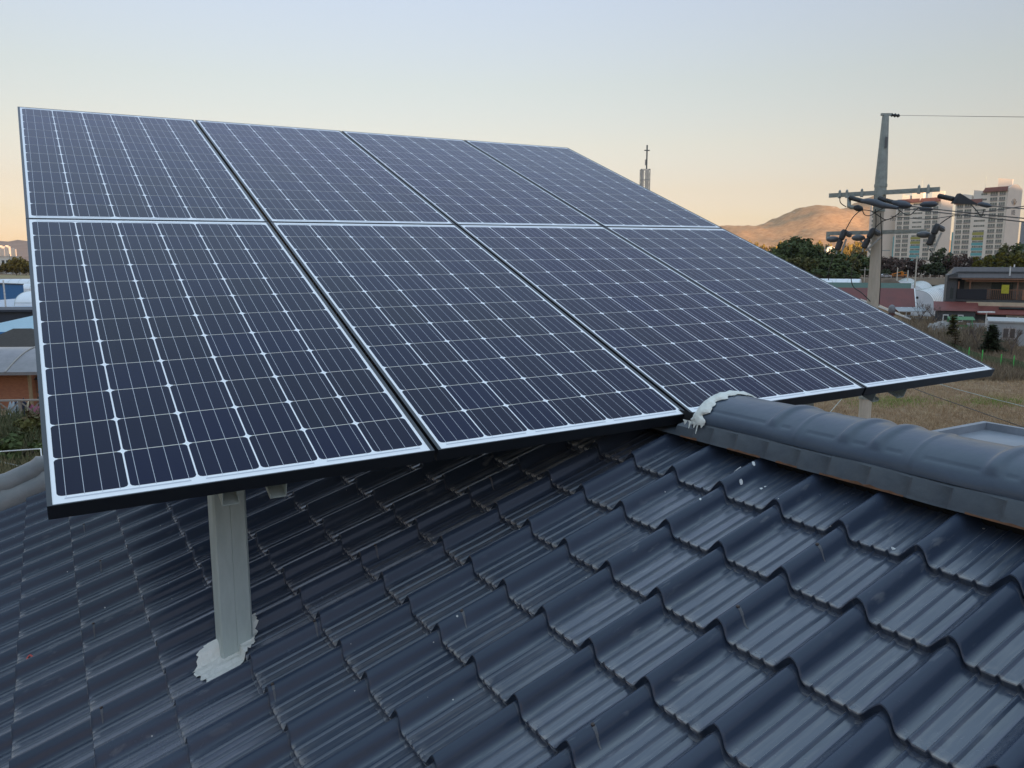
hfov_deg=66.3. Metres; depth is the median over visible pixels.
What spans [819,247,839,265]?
evergreen tree
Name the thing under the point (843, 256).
evergreen tree
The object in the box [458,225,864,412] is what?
solar panel
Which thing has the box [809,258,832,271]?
evergreen tree
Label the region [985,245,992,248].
window
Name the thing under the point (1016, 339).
bare tree
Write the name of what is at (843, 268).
evergreen tree
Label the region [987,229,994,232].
window
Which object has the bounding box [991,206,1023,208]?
power line
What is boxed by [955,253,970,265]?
autumn tree
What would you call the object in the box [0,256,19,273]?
white building
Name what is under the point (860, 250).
golden tree
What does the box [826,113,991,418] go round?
utility pole
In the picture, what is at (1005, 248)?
broadleaf tree
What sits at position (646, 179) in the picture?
church steeple
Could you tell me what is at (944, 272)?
evergreen tree
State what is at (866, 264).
evergreen tree
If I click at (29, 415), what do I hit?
bush
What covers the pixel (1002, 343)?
brush
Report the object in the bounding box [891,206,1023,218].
power line
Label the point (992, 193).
window
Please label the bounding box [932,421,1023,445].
flat roof annex
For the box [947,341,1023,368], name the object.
fence
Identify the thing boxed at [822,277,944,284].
embankment
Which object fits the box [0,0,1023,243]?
sky
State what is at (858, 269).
autumn tree
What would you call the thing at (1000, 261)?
young tree
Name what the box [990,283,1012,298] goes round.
glass door
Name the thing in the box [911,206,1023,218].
power line
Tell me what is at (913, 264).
autumn tree
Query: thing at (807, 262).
autumn tree
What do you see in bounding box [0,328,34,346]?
house
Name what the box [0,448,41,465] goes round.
pipe frame
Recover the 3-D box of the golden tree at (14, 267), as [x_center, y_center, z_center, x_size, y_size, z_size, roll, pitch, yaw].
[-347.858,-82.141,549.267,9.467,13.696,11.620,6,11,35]
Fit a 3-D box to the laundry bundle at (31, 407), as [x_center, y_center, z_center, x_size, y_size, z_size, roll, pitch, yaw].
[-22.749,1.311,37.340,0.600,0.784,0.440,0,9,0]
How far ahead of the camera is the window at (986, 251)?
433.01 m
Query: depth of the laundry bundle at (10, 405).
36.99 m
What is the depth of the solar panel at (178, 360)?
2.50 m
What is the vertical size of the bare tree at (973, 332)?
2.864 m
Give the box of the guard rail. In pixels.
[814,275,944,277]
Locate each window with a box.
[942,314,948,320]
[950,287,953,298]
[962,230,969,233]
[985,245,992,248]
[985,250,992,253]
[986,240,993,243]
[987,224,994,227]
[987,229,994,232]
[990,192,997,195]
[1002,328,1016,338]
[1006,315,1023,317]
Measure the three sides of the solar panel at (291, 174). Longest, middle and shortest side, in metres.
1.992 x 1.000 x 0.040 m
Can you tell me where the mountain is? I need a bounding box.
[720,196,950,256]
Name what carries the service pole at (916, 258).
on the ground at (958, 396)
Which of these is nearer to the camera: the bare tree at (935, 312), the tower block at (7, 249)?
the bare tree at (935, 312)
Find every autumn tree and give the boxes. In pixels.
[784,257,803,266]
[797,257,821,271]
[839,256,862,274]
[881,256,894,269]
[886,257,905,274]
[895,257,913,271]
[907,259,925,277]
[942,255,963,272]
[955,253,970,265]
[964,257,982,266]
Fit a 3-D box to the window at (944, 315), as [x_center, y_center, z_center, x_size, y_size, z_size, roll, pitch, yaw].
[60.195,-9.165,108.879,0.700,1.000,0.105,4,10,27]
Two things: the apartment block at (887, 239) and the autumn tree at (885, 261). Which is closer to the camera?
the autumn tree at (885, 261)
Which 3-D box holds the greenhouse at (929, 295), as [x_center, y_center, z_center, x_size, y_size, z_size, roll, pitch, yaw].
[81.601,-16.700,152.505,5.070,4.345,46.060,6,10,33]
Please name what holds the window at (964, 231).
in the apartment block at (981, 238)
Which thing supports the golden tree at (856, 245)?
on the ground at (958, 396)
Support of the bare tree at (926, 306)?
on the ground at (958, 396)
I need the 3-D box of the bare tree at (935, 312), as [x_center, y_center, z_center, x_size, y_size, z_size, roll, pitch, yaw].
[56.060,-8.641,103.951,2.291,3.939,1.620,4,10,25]
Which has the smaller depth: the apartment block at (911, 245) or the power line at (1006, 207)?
the power line at (1006, 207)
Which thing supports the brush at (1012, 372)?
on the ground at (958, 396)
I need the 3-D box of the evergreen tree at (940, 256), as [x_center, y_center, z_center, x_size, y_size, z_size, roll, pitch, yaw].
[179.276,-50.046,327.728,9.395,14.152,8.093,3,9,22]
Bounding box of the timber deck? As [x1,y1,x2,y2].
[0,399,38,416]
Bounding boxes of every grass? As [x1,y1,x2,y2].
[814,369,1023,430]
[827,393,1023,409]
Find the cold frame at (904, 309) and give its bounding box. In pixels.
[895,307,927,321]
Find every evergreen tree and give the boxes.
[771,242,795,258]
[779,236,815,265]
[804,244,832,262]
[808,268,825,277]
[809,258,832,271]
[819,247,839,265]
[823,270,841,278]
[824,258,852,273]
[830,251,852,266]
[840,270,860,278]
[853,252,865,259]
[856,256,869,274]
[881,269,891,274]
[919,263,934,274]
[927,262,945,274]
[929,247,953,271]
[938,270,949,274]
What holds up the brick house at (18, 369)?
on the ground at (958, 396)
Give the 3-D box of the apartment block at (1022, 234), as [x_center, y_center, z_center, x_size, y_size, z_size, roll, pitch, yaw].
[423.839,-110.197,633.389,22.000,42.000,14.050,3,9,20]
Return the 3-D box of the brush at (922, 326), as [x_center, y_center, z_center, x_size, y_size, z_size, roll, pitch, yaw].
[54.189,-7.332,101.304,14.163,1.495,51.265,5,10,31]
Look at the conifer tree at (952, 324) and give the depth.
85.85 m
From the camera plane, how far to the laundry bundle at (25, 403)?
36.97 m
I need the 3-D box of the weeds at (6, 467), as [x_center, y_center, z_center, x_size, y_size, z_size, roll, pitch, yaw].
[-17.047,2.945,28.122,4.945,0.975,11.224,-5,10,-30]
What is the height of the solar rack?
2.310 m
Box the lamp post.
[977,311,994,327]
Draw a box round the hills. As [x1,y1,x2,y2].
[0,240,28,260]
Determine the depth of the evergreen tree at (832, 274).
295.77 m
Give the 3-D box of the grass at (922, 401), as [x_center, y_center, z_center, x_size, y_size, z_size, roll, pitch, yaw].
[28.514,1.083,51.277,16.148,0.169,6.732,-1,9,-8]
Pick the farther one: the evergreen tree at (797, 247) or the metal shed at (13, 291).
the evergreen tree at (797, 247)
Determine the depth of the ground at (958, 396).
50.80 m
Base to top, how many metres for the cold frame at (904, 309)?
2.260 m
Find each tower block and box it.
[0,245,4,255]
[4,245,10,255]
[11,248,16,255]
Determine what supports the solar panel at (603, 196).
attached to the solar rack
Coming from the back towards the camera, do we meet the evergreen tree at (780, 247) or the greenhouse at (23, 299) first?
the evergreen tree at (780, 247)
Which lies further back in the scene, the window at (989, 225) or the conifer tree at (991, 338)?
the window at (989, 225)
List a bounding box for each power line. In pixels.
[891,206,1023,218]
[899,208,1023,221]
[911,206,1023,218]
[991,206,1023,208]
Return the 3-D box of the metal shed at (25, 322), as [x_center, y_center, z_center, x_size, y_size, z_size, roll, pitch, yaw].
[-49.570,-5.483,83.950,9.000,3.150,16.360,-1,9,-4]
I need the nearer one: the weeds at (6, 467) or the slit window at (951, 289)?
the weeds at (6, 467)
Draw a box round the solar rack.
[207,389,906,658]
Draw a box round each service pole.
[2,280,6,306]
[912,256,921,287]
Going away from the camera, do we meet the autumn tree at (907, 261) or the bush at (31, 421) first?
the bush at (31, 421)
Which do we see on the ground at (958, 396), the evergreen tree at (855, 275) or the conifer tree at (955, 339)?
the conifer tree at (955, 339)
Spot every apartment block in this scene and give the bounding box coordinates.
[867,198,895,263]
[892,179,952,274]
[950,178,1022,264]
[1019,222,1023,251]
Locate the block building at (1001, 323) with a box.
[987,317,1023,345]
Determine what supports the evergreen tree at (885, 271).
on the embankment
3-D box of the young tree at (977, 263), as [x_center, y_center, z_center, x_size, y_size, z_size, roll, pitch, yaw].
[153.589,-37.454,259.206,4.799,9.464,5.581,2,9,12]
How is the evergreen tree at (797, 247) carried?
on the embankment
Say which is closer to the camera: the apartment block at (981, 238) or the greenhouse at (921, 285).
the greenhouse at (921, 285)
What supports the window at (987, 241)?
in the apartment block at (981, 238)
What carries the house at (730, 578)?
on the ground at (958, 396)
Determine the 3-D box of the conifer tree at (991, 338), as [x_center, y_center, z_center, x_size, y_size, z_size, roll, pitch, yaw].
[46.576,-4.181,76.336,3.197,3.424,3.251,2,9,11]
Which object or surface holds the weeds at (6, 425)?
on the bank
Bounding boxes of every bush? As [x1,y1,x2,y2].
[0,428,42,463]
[12,416,41,439]
[21,410,40,425]
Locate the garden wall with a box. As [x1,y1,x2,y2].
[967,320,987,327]
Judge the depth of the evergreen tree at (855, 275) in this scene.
295.25 m
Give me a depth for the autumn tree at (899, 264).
320.75 m
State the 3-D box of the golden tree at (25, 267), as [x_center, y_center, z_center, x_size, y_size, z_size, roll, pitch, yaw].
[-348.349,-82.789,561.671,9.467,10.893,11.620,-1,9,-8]
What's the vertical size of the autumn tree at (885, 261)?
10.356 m
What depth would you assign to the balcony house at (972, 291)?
110.05 m
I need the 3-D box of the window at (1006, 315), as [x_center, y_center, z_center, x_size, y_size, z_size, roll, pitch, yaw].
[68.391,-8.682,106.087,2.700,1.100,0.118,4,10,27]
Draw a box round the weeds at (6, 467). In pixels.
[0,431,42,473]
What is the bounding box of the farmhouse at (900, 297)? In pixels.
[839,288,916,314]
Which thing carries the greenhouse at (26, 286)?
on the ground at (958, 396)
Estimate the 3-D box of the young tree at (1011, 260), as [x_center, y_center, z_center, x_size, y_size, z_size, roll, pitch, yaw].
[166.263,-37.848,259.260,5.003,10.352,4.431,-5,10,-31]
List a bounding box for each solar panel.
[18,107,267,221]
[26,219,434,519]
[195,120,454,224]
[270,222,683,460]
[342,131,602,226]
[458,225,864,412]
[464,140,721,227]
[605,227,994,395]
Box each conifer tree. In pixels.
[944,314,960,338]
[949,332,965,348]
[978,324,1008,354]
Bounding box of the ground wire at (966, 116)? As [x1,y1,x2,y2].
[899,115,1003,116]
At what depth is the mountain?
2516.42 m
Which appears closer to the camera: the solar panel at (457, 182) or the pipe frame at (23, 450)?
the solar panel at (457, 182)
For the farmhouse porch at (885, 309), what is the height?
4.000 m
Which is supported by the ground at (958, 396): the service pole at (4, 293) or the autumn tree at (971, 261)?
the service pole at (4, 293)
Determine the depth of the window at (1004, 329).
85.63 m
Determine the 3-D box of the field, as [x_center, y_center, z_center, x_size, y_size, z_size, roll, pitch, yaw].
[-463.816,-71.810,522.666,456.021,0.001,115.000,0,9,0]
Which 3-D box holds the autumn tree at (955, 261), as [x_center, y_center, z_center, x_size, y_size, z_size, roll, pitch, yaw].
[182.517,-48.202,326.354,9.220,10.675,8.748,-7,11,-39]
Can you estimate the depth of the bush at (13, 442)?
28.39 m
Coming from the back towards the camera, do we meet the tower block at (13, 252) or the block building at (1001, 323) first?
the tower block at (13, 252)
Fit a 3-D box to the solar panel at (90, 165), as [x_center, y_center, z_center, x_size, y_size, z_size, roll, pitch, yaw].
[-2.092,-1.216,4.281,1.000,0.042,1.992,-6,33,-30]
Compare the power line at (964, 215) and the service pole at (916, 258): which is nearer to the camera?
the power line at (964, 215)
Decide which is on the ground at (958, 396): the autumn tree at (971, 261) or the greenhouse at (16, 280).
the greenhouse at (16, 280)
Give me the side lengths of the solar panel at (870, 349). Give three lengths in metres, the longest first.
1.992 x 1.000 x 0.040 m
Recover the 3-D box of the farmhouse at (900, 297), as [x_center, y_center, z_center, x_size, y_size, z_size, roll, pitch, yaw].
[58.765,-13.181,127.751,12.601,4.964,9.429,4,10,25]
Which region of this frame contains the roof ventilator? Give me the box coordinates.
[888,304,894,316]
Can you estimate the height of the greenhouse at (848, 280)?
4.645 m
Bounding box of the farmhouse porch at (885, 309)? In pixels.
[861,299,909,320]
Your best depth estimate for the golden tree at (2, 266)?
610.46 m
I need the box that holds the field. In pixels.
[0,275,29,277]
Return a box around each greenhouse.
[0,279,29,282]
[14,283,30,291]
[14,291,31,305]
[820,278,861,282]
[899,278,913,282]
[911,281,931,290]
[911,284,943,315]
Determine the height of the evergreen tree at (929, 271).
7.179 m
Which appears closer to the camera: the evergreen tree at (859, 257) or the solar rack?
the solar rack
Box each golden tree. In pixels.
[0,262,9,273]
[5,257,23,275]
[21,261,29,273]
[760,244,768,250]
[840,242,851,259]
[848,241,860,255]
[856,243,866,256]
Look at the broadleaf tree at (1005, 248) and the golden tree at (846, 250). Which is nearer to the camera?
the broadleaf tree at (1005, 248)
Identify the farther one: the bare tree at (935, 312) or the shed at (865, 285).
the shed at (865, 285)
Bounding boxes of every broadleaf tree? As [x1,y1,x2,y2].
[994,243,1023,266]
[1010,242,1023,253]
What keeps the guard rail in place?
on the embankment
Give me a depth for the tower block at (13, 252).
2387.55 m
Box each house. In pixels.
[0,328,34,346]
[0,346,38,407]
[0,390,1023,767]
[934,266,1023,324]
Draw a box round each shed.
[0,283,23,299]
[0,299,31,306]
[0,307,32,322]
[0,316,33,333]
[828,282,910,287]
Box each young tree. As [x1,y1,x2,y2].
[971,256,982,266]
[984,255,993,266]
[993,252,1009,266]
[1007,254,1022,266]
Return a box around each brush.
[896,313,986,344]
[926,331,1021,354]
[957,343,1023,380]
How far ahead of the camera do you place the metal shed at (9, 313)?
95.88 m
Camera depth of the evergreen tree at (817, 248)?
344.26 m
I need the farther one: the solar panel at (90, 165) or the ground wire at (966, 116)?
the ground wire at (966, 116)
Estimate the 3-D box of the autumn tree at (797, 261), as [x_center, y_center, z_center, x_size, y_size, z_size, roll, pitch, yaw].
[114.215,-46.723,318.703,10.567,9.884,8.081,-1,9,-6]
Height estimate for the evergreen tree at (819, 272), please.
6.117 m
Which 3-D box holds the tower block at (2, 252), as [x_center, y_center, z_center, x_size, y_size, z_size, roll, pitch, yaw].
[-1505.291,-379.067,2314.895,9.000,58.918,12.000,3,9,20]
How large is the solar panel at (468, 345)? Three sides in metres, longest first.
1.992 x 1.000 x 0.042 m
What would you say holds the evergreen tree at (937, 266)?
on the embankment
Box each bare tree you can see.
[914,302,929,323]
[927,305,944,322]
[971,327,984,346]
[1002,326,1023,354]
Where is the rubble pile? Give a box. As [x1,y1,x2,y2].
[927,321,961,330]
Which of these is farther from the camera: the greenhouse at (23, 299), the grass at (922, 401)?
the greenhouse at (23, 299)
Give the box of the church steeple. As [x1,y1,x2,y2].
[640,145,650,189]
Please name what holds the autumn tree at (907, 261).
on the embankment
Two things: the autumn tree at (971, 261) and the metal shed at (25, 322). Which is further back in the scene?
the autumn tree at (971, 261)
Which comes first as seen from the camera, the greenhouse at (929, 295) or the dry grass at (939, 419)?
the dry grass at (939, 419)
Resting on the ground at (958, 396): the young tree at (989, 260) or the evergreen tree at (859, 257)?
the young tree at (989, 260)
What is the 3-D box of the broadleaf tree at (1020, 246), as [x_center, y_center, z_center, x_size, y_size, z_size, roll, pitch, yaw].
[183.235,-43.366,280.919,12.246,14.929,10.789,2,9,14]
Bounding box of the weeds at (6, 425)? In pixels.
[0,405,41,452]
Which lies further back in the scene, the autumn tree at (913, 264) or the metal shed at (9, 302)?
the autumn tree at (913, 264)
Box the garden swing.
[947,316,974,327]
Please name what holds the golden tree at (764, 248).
on the ground at (958, 396)
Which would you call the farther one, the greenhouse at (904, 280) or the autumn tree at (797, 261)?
the autumn tree at (797, 261)
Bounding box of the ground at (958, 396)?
[0,272,1023,428]

